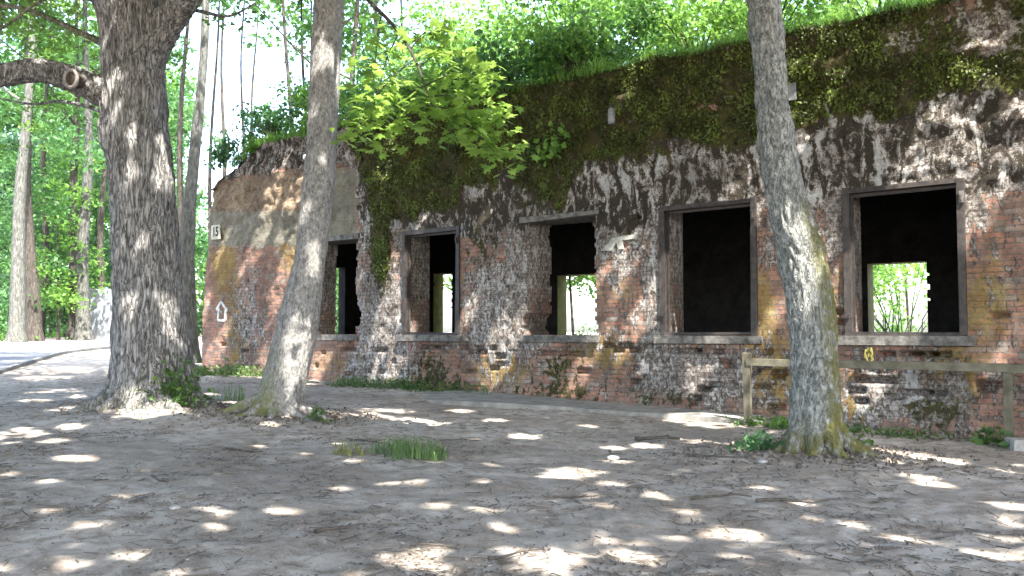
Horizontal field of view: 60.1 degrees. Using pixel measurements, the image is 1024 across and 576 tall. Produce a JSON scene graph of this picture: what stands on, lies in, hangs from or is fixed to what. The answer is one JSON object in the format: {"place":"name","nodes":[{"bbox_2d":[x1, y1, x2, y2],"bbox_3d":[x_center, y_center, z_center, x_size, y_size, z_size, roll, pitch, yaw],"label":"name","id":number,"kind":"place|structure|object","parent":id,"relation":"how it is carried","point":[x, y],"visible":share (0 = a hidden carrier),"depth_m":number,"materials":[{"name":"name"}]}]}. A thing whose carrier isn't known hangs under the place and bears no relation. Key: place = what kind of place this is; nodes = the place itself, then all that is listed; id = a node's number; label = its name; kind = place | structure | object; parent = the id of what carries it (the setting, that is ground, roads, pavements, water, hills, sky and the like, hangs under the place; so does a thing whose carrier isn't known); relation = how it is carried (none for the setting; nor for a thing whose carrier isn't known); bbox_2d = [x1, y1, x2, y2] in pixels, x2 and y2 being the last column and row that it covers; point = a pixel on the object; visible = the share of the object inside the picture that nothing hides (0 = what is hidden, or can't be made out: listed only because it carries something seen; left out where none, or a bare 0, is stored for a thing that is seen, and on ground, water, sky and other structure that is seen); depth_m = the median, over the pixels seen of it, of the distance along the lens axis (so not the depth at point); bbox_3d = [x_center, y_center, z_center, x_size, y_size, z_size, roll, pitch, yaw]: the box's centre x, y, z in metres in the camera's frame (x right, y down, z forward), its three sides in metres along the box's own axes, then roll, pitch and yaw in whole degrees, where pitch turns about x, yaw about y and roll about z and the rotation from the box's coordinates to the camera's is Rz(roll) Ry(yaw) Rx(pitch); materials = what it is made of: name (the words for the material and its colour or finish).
{"place":"outdoors","nodes":[
{"label":"outdoors","id":0,"kind":"place"},
{"bbox_2d":[0,339,109,367],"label":"road","id":1,"kind":"structure","parent":0,"point":[12,353],"depth_m":34.42,"materials":[{"name":"grey asphalt"}]},
{"bbox_2d":[0,0,929,331],"label":"sky","id":2,"kind":"structure","parent":0,"point":[270,68],"materials":[{"name":"white"}]},
{"bbox_2d":[0,332,1023,575],"bbox_3d":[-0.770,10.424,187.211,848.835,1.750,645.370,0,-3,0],"label":"ground","id":3,"kind":"structure","parent":0,"point":[641,536],"depth_m":7.42,"materials":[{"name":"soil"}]},
{"bbox_2d":[0,199,11,294],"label":"understory tree","id":4,"kind":"object","parent":3,"relation":"on","point":[2,242],"visible":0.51,"depth_m":48.04,"materials":[{"name":"green plant"}]},
{"bbox_2d":[0,129,66,316],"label":"understory tree","id":5,"kind":"object","parent":3,"relation":"on","point":[14,138],"visible":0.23,"depth_m":53.98,"materials":[{"name":"green plant"}]},
{"bbox_2d":[0,312,67,336],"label":"bush","id":6,"kind":"object","parent":3,"relation":"on","point":[46,322],"visible":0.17,"depth_m":52.04,"materials":[{"name":"green plant"}]},
{"bbox_2d":[0,105,69,309],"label":"understory tree","id":7,"kind":"object","parent":3,"relation":"on","point":[32,180],"visible":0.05,"depth_m":62.18,"materials":[{"name":"green plant"}]},
{"bbox_2d":[0,153,79,313],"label":"understory tree","id":8,"kind":"object","parent":3,"relation":"on","point":[46,191],"visible":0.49,"depth_m":45.36,"materials":[{"name":"green plant"}]},
{"bbox_2d":[0,1,91,340],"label":"forest tree","id":9,"kind":"object","parent":3,"relation":"on","point":[34,327],"visible":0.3,"depth_m":44.03,"materials":[{"name":"green plant"}]},
{"bbox_2d":[0,154,95,336],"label":"understory tree","id":10,"kind":"object","parent":3,"relation":"on","point":[61,252],"visible":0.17,"depth_m":55.03,"materials":[{"name":"green plant"}]},
{"bbox_2d":[0,0,99,339],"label":"forest tree","id":11,"kind":"object","parent":3,"relation":"on","point":[73,174],"visible":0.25,"depth_m":48.24,"materials":[{"name":"green plant"}]},
{"bbox_2d":[0,3,105,341],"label":"forest tree","id":12,"kind":"object","parent":3,"relation":"on","point":[16,329],"visible":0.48,"depth_m":42.17,"materials":[{"name":"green plant"}]},
{"bbox_2d":[0,346,109,373],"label":"kerb","id":13,"kind":"structure","parent":3,"relation":"on","point":[19,365],"depth_m":26.27,"materials":[{"name":"concrete"}]},
{"bbox_2d":[6,131,110,336],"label":"understory tree","id":14,"kind":"object","parent":3,"relation":"on","point":[64,310],"visible":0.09,"depth_m":57.91,"materials":[{"name":"green plant"}]},
{"bbox_2d":[8,178,109,339],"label":"understory tree","id":15,"kind":"object","parent":3,"relation":"on","point":[57,297],"visible":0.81,"depth_m":46.39,"materials":[{"name":"green plant"}]},
{"bbox_2d":[18,0,104,340],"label":"forest tree","id":16,"kind":"object","parent":3,"relation":"on","point":[83,330],"visible":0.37,"depth_m":47.20,"materials":[{"name":"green plant"}]},
{"bbox_2d":[19,0,105,336],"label":"forest tree","id":17,"kind":"object","parent":3,"relation":"on","point":[45,227],"visible":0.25,"depth_m":48.39,"materials":[{"name":"green plant"}]},
{"bbox_2d":[36,146,111,320],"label":"understory tree","id":18,"kind":"object","parent":3,"relation":"on","point":[94,212],"visible":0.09,"depth_m":56.42,"materials":[{"name":"green plant"}]},
{"bbox_2d":[49,104,110,314],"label":"understory tree","id":19,"kind":"object","parent":3,"relation":"on","point":[81,116],"visible":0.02,"depth_m":65.87,"materials":[{"name":"green plant"}]},
{"bbox_2d":[89,287,111,339],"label":"panel wall","id":20,"kind":"structure","parent":3,"relation":"on","point":[101,314],"depth_m":48.98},
{"bbox_2d":[89,144,111,288],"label":"understory tree","id":21,"kind":"object","parent":3,"relation":"on","point":[106,242],"visible":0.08,"depth_m":55.18,"materials":[{"name":"green plant"}]},
{"bbox_2d":[36,16,206,288],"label":"forest tree","id":22,"kind":"object","parent":3,"relation":"on","point":[100,228],"visible":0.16,"depth_m":50.15,"materials":[{"name":"green plant"}]},
{"bbox_2d":[72,36,192,234],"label":"forest tree","id":23,"kind":"object","parent":3,"relation":"on","point":[168,98],"visible":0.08,"depth_m":56.68,"materials":[{"name":"green plant"}]},
{"bbox_2d":[0,0,272,412],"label":"oak tree","id":24,"kind":"object","parent":3,"relation":"on","point":[125,90],"visible":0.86,"depth_m":12.94,"materials":[{"name":"grey plant"}]},
{"bbox_2d":[106,352,229,407],"bbox_3d":[-4.868,1.314,12.568,1.704,0.819,0.463,0,-3,0],"label":"ivy","id":25,"kind":"object","parent":24,"relation":"attached to","point":[174,390],"visible":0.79,"depth_m":12.57,"materials":[{"name":"green plant"}]},
{"bbox_2d":[0,0,338,335],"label":"distant woods","id":26,"kind":"object","parent":3,"relation":"on","point":[201,235],"visible":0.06,"depth_m":77.36,"materials":[{"name":"green plant"}]},
{"bbox_2d":[171,140,207,281],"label":"understory tree","id":27,"kind":"object","parent":3,"relation":"on","point":[174,151],"visible":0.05,"depth_m":66.71,"materials":[{"name":"green plant"}]},
{"bbox_2d":[208,1,219,246],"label":"forest tree","id":28,"kind":"object","parent":3,"relation":"on","point":[210,140],"visible":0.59,"depth_m":34.41,"materials":[{"name":"grey plant"}]},
{"bbox_2d":[181,0,261,362],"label":"forest tree","id":29,"kind":"object","parent":3,"relation":"on","point":[188,242],"visible":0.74,"depth_m":27.00,"materials":[{"name":"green plant"}]},
{"bbox_2d":[220,7,226,176],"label":"forest tree","id":30,"kind":"object","parent":3,"relation":"on","point":[222,97],"visible":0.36,"depth_m":46.56,"materials":[{"name":"grey plant"}]},
{"bbox_2d":[177,0,281,246],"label":"forest tree","id":31,"kind":"object","parent":3,"relation":"on","point":[180,196],"visible":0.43,"depth_m":31.18,"materials":[{"name":"grey plant"}]},
{"bbox_2d":[195,363,263,377],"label":"ground cover","id":32,"kind":"object","parent":3,"relation":"on","point":[226,370],"visible":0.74,"depth_m":21.19,"materials":[{"name":"green plant"}]},
{"bbox_2d":[213,379,246,400],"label":"grass tuft","id":33,"kind":"object","parent":3,"relation":"on","point":[241,397],"visible":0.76,"depth_m":14.72,"materials":[{"name":"green plant"}]},
{"bbox_2d":[240,0,270,152],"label":"forest tree","id":34,"kind":"object","parent":3,"relation":"on","point":[241,93],"visible":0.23,"depth_m":52.63,"materials":[{"name":"grey plant"}]},
{"bbox_2d":[209,0,304,131],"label":"forest tree","id":35,"kind":"object","parent":3,"relation":"on","point":[253,72],"visible":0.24,"depth_m":48.55,"materials":[{"name":"grey plant"}]},
{"bbox_2d":[236,0,380,68],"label":"forest tree","id":36,"kind":"object","parent":3,"relation":"on","point":[250,44],"visible":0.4,"depth_m":42.01,"materials":[{"name":"green plant"}]},
{"bbox_2d":[303,405,332,422],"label":"weed","id":37,"kind":"object","parent":3,"relation":"on","point":[317,417],"visible":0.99,"depth_m":11.92,"materials":[{"name":"green plant"}]},
{"bbox_2d":[255,0,386,108],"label":"forest tree","id":38,"kind":"object","parent":3,"relation":"on","point":[306,27],"visible":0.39,"depth_m":35.13,"materials":[{"name":"green plant"}]},
{"bbox_2d":[281,0,362,122],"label":"forest tree","id":39,"kind":"object","parent":3,"relation":"on","point":[347,33],"visible":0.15,"depth_m":34.52,"materials":[{"name":"green plant"}]},
{"bbox_2d":[262,0,408,123],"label":"forest tree","id":40,"kind":"object","parent":3,"relation":"on","point":[278,38],"visible":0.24,"depth_m":39.16,"materials":[{"name":"green plant"}]},
{"bbox_2d":[314,523,366,532],"bbox_3d":[-1.162,1.613,5.979,0.375,0.032,0.069,2,-3,-33],"label":"stick","id":41,"kind":"object","parent":3,"relation":"on","point":[330,528],"visible":1,"depth_m":5.94,"materials":[{"name":"brown wood"}]},
{"bbox_2d":[328,437,369,456],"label":"grass tuft","id":42,"kind":"object","parent":3,"relation":"on","point":[343,452],"visible":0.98,"depth_m":9.35,"materials":[{"name":"green plant"}]},
{"bbox_2d":[294,0,421,89],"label":"forest tree","id":43,"kind":"object","parent":3,"relation":"on","point":[389,12],"visible":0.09,"depth_m":43.88,"materials":[{"name":"green plant"}]},
{"bbox_2d":[340,0,406,68],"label":"forest tree","id":44,"kind":"object","parent":3,"relation":"on","point":[364,39],"visible":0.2,"depth_m":37.71,"materials":[{"name":"green plant"}]},
{"bbox_2d":[215,0,539,420],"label":"leaning tree","id":45,"kind":"object","parent":3,"relation":"on","point":[282,386],"visible":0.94,"depth_m":12.18,"materials":[{"name":"grey plant"}]},
{"bbox_2d":[368,434,415,453],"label":"grass tuft","id":46,"kind":"object","parent":3,"relation":"on","point":[374,450],"visible":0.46,"depth_m":9.61,"materials":[{"name":"green plant"}]},
{"bbox_2d":[340,19,447,282],"bbox_3d":[-3.999,-3.823,34.073,6.010,13.326,6.447,0,-3,0],"label":"understory tree","id":47,"kind":"object","parent":3,"relation":"on","point":[414,50],"visible":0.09,"depth_m":34.06,"materials":[{"name":"green plant"}]},
{"bbox_2d":[324,375,488,395],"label":"ground cover","id":48,"kind":"object","parent":3,"relation":"on","point":[406,385],"visible":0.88,"depth_m":18.18,"materials":[{"name":"green plant"}]},
{"bbox_2d":[379,433,453,461],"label":"grass tuft","id":49,"kind":"object","parent":3,"relation":"on","point":[402,451],"visible":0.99,"depth_m":9.21,"materials":[{"name":"green plant"}]},
{"bbox_2d":[343,0,499,103],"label":"forest tree","id":50,"kind":"object","parent":3,"relation":"on","point":[409,30],"visible":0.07,"depth_m":41.38,"materials":[{"name":"green plant"}]},
{"bbox_2d":[381,0,487,290],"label":"understory tree","id":51,"kind":"object","parent":3,"relation":"on","point":[416,14],"visible":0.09,"depth_m":32.06,"materials":[{"name":"green plant"}]},
{"bbox_2d":[427,7,511,290],"bbox_3d":[-1.506,-4.406,38.717,5.896,14.949,6.224,2,-3,-32],"label":"understory tree","id":52,"kind":"object","parent":3,"relation":"on","point":[452,38],"visible":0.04,"depth_m":37.48,"materials":[{"name":"green plant"}]},
{"bbox_2d":[412,0,560,83],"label":"understory tree","id":53,"kind":"object","parent":3,"relation":"on","point":[491,7],"visible":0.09,"depth_m":30.43,"materials":[{"name":"green plant"}]},
{"bbox_2d":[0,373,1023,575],"bbox_3d":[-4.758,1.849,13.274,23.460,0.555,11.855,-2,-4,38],"label":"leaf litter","id":54,"kind":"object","parent":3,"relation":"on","point":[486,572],"visible":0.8,"depth_m":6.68,"materials":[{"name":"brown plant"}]},
{"bbox_2d":[488,544,543,559],"bbox_3d":[0.021,1.614,5.416,0.398,0.044,0.061,2,-3,-34],"label":"stick","id":55,"kind":"object","parent":3,"relation":"on","point":[504,556],"visible":1,"depth_m":5.37,"materials":[{"name":"brown wood"}]},
{"bbox_2d":[10,401,1023,485],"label":"bark debris","id":56,"kind":"object","parent":3,"relation":"on","point":[798,463],"visible":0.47,"depth_m":9.85,"materials":[{"name":"bark"},{"name":"wood"}]},
{"bbox_2d":[463,0,593,296],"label":"understory tree","id":57,"kind":"object","parent":3,"relation":"on","point":[589,289],"visible":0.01,"depth_m":34.15,"materials":[{"name":"green plant"}]},
{"bbox_2d":[488,0,634,334],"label":"understory tree","id":58,"kind":"object","parent":3,"relation":"on","point":[579,278],"visible":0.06,"depth_m":29.02,"materials":[{"name":"green plant"}]},
{"bbox_2d":[532,0,648,297],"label":"understory tree","id":59,"kind":"object","parent":3,"relation":"on","point":[589,286],"visible":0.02,"depth_m":32.77,"materials":[{"name":"green plant"}]},
{"bbox_2d":[202,0,1023,439],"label":"bunker","id":60,"kind":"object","parent":3,"relation":"on","point":[648,210],"visible":0.83,"depth_m":15.43,"materials":[{"name":"brick"}]},
{"bbox_2d":[211,225,220,239],"bbox_3d":[-7.648,-1.439,22.848,0.380,0.370,0.037,-2,-4,38],"label":"number sign","id":61,"kind":"object","parent":60,"relation":"attached to","point":[215,231],"visible":1,"depth_m":22.82,"materials":[{"name":"white metal"}]},
{"bbox_2d":[201,123,244,172],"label":"bush","id":62,"kind":"object","parent":60,"relation":"on","point":[218,152],"visible":0.99,"depth_m":22.57,"materials":[{"name":"green plant"}]},
{"bbox_2d":[233,103,297,156],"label":"bush","id":63,"kind":"object","parent":60,"relation":"on","point":[256,128],"visible":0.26,"depth_m":23.03,"materials":[{"name":"green plant"}]},
{"bbox_2d":[231,100,305,146],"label":"bush","id":64,"kind":"object","parent":60,"relation":"on","point":[265,112],"visible":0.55,"depth_m":22.29,"materials":[{"name":"green plant"}]},
{"bbox_2d":[268,71,350,123],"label":"bush","id":65,"kind":"object","parent":60,"relation":"on","point":[296,111],"visible":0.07,"depth_m":21.61,"materials":[{"name":"green plant"}]},
{"bbox_2d":[280,79,378,134],"bbox_3d":[-4.338,-4.179,21.350,2.508,1.519,1.875,1,-3,-21],"label":"bush","id":66,"kind":"object","parent":60,"relation":"on","point":[304,94],"visible":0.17,"depth_m":20.80,"materials":[{"name":"green plant"}]},
{"bbox_2d":[339,78,424,126],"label":"bush","id":67,"kind":"object","parent":60,"relation":"on","point":[361,105],"visible":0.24,"depth_m":19.36,"materials":[{"name":"green plant"}]},
{"bbox_2d":[339,56,434,114],"bbox_3d":[-2.936,-4.668,20.666,2.598,1.901,2.460,0,-3,9],"label":"bush","id":68,"kind":"object","parent":60,"relation":"on","point":[348,94],"visible":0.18,"depth_m":20.55,"materials":[{"name":"green plant"}]},
{"bbox_2d":[385,63,463,108],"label":"bush","id":69,"kind":"object","parent":60,"relation":"on","point":[426,73],"visible":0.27,"depth_m":18.17,"materials":[{"name":"green plant"}]},
{"bbox_2d":[397,226,462,340],"bbox_3d":[-1.583,-0.065,18.366,1.775,2.330,0.525,-2,-4,38],"label":"window frame","id":70,"kind":"structure","parent":60,"relation":"in","point":[406,335],"depth_m":18.39,"materials":[{"name":"concrete"}]},
{"bbox_2d":[394,31,497,105],"bbox_3d":[-1.353,-4.758,20.087,3.093,2.073,2.993,-1,-3,26],"label":"bush","id":71,"kind":"object","parent":60,"relation":"on","point":[416,76],"visible":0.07,"depth_m":19.63,"materials":[{"name":"green plant"}]},
{"bbox_2d":[416,9,543,100],"bbox_3d":[-0.605,-4.700,18.817,3.014,2.060,2.662,2,-4,-37],"label":"bush","id":72,"kind":"object","parent":60,"relation":"on","point":[464,48],"visible":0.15,"depth_m":18.34,"materials":[{"name":"green plant"}]},
{"bbox_2d":[444,26,560,92],"bbox_3d":[0.018,-4.360,17.325,2.382,1.279,2.339,2,-4,-37],"label":"bush","id":73,"kind":"object","parent":60,"relation":"on","point":[508,73],"visible":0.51,"depth_m":16.82,"materials":[{"name":"green plant"}]},
{"bbox_2d":[530,121,570,166],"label":"fern","id":74,"kind":"object","parent":60,"relation":"attached to","point":[554,145],"visible":0.98,"depth_m":16.13,"materials":[{"name":"green plant"}]},
{"bbox_2d":[495,0,615,83],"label":"bush","id":75,"kind":"object","parent":60,"relation":"on","point":[564,8],"visible":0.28,"depth_m":17.40,"materials":[{"name":"green plant"}]},
{"bbox_2d":[515,15,628,76],"bbox_3d":[1.145,-4.377,16.660,2.379,1.411,1.811,-1,-3,25],"label":"bush","id":76,"kind":"object","parent":60,"relation":"on","point":[571,45],"visible":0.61,"depth_m":16.34,"materials":[{"name":"green plant"}]},
{"bbox_2d":[226,0,954,166],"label":"roof grass","id":77,"kind":"structure","parent":60,"relation":"on","point":[252,147],"depth_m":15.55,"materials":[{"name":"green plant"}]},
{"bbox_2d":[529,0,679,81],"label":"bush","id":78,"kind":"object","parent":60,"relation":"on","point":[618,49],"visible":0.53,"depth_m":16.61,"materials":[{"name":"green plant"}]},
{"bbox_2d":[608,103,614,124],"bbox_3d":[1.766,-3.059,15.575,0.127,0.370,0.185,-2,-4,39],"label":"wall lamp","id":79,"kind":"object","parent":60,"relation":"attached to","point":[611,116],"visible":0.98,"depth_m":15.50,"materials":[{"name":"grey metal"}]},
{"bbox_2d":[602,0,747,53],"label":"bush","id":80,"kind":"object","parent":60,"relation":"on","point":[678,29],"visible":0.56,"depth_m":17.16,"materials":[{"name":"green plant"}]},
{"bbox_2d":[654,196,762,343],"bbox_3d":[3.284,-0.251,14.598,1.884,2.338,0.531,-2,-4,38],"label":"window frame","id":81,"kind":"structure","parent":60,"relation":"in","point":[665,336],"depth_m":14.50,"materials":[{"name":"concrete"}]},
{"bbox_2d":[678,0,837,43],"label":"bush","id":82,"kind":"object","parent":60,"relation":"on","point":[708,19],"visible":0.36,"depth_m":16.73,"materials":[{"name":"green plant"}]},
{"bbox_2d":[788,82,796,100],"bbox_3d":[4.326,-3.017,13.654,0.156,0.267,0.117,-2,-4,38],"label":"junction box","id":83,"kind":"object","parent":60,"relation":"attached to","point":[792,90],"visible":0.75,"depth_m":13.60,"materials":[{"name":"grey metal"}]},
{"bbox_2d":[811,0,927,19],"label":"bush","id":84,"kind":"object","parent":60,"relation":"on","point":[838,3],"visible":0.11,"depth_m":15.59,"materials":[{"name":"green plant"}]},
{"bbox_2d":[838,178,975,345],"bbox_3d":[5.664,-0.340,12.748,1.830,2.329,0.518,-2,-4,38],"label":"window frame","id":85,"kind":"structure","parent":60,"relation":"in","point":[851,337],"depth_m":12.61,"materials":[{"name":"concrete"}]},
{"bbox_2d":[559,0,681,284],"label":"understory tree","id":86,"kind":"object","parent":3,"relation":"on","point":[591,276],"visible":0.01,"depth_m":28.73,"materials":[{"name":"green plant"}]},
{"bbox_2d":[634,435,679,440],"bbox_3d":[1.792,1.849,10.911,0.558,0.081,0.096,-1,-3,13],"label":"stick","id":87,"kind":"object","parent":3,"relation":"on","point":[636,438],"visible":1,"depth_m":10.89,"materials":[{"name":"brown wood"}]},
{"bbox_2d":[690,491,751,499],"bbox_3d":[1.730,1.727,7.373,0.525,0.058,0.084,0,-3,-6],"label":"stick","id":88,"kind":"object","parent":3,"relation":"on","point":[708,496],"visible":1,"depth_m":7.33,"materials":[{"name":"brown wood"}]},
{"bbox_2d":[733,415,762,426],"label":"weed","id":89,"kind":"object","parent":3,"relation":"on","point":[752,422],"visible":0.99,"depth_m":12.67,"materials":[{"name":"green plant"}]},
{"bbox_2d":[727,429,784,452],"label":"weed","id":90,"kind":"object","parent":3,"relation":"on","point":[751,445],"visible":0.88,"depth_m":9.88,"materials":[{"name":"green plant"}]},
{"bbox_2d":[762,415,788,429],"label":"weed","id":91,"kind":"object","parent":3,"relation":"on","point":[783,421],"visible":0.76,"depth_m":12.48,"materials":[{"name":"green plant"}]},
{"bbox_2d":[756,497,829,502],"bbox_3d":[2.298,1.739,7.281,0.614,0.042,0.097,0,-3,-4],"label":"stick","id":92,"kind":"object","parent":3,"relation":"on","point":[782,499],"visible":1,"depth_m":7.24,"materials":[{"name":"brown wood"}]},
{"bbox_2d":[746,0,879,459],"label":"scaly tree","id":93,"kind":"object","parent":3,"relation":"on","point":[816,425],"visible":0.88,"depth_m":9.78,"materials":[{"name":"grey plant"}]},
{"bbox_2d":[785,0,896,302],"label":"understory tree","id":94,"kind":"object","parent":3,"relation":"on","point":[830,5],"visible":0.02,"depth_m":27.60,"materials":[{"name":"green plant"}]},
{"bbox_2d":[725,415,972,440],"bbox_3d":[4.611,1.970,12.500,3.603,0.234,1.295,-2,-3,33],"label":"ground cover","id":95,"kind":"object","parent":3,"relation":"on","point":[889,433],"visible":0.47,"depth_m":12.06,"materials":[{"name":"green plant"}]},
{"bbox_2d":[805,0,929,293],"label":"understory tree","id":96,"kind":"object","parent":3,"relation":"on","point":[914,267],"visible":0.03,"depth_m":29.42,"materials":[{"name":"green plant"}]},
{"bbox_2d":[742,353,1023,436],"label":"wooden fence","id":97,"kind":"object","parent":3,"relation":"on","point":[749,362],"visible":0.79,"depth_m":11.78,"materials":[{"name":"brown wood"}]},
{"bbox_2d":[843,0,929,331],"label":"understory tree","id":98,"kind":"object","parent":3,"relation":"on","point":[913,283],"visible":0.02,"depth_m":32.00,"materials":[{"name":"green plant"}]},
{"bbox_2d":[873,263,929,331],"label":"bush","id":99,"kind":"object","parent":3,"relation":"on","point":[885,316],"visible":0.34,"depth_m":21.84,"materials":[{"name":"green plant"}]},
{"bbox_2d":[969,422,1013,447],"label":"weed","id":100,"kind":"object","parent":3,"relation":"on","point":[981,439],"visible":0.97,"depth_m":11.02,"materials":[{"name":"green plant"}]},
{"bbox_2d":[1004,437,1023,450],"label":"stone block","id":101,"kind":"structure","parent":3,"relation":"on","point":[1016,443],"depth_m":10.65,"materials":[{"name":"grey stone"}]},
{"bbox_2d":[427,390,852,433],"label":"path","id":102,"kind":"structure","parent":0,"point":[491,399],"depth_m":14.76,"materials":[{"name":"concrete"}]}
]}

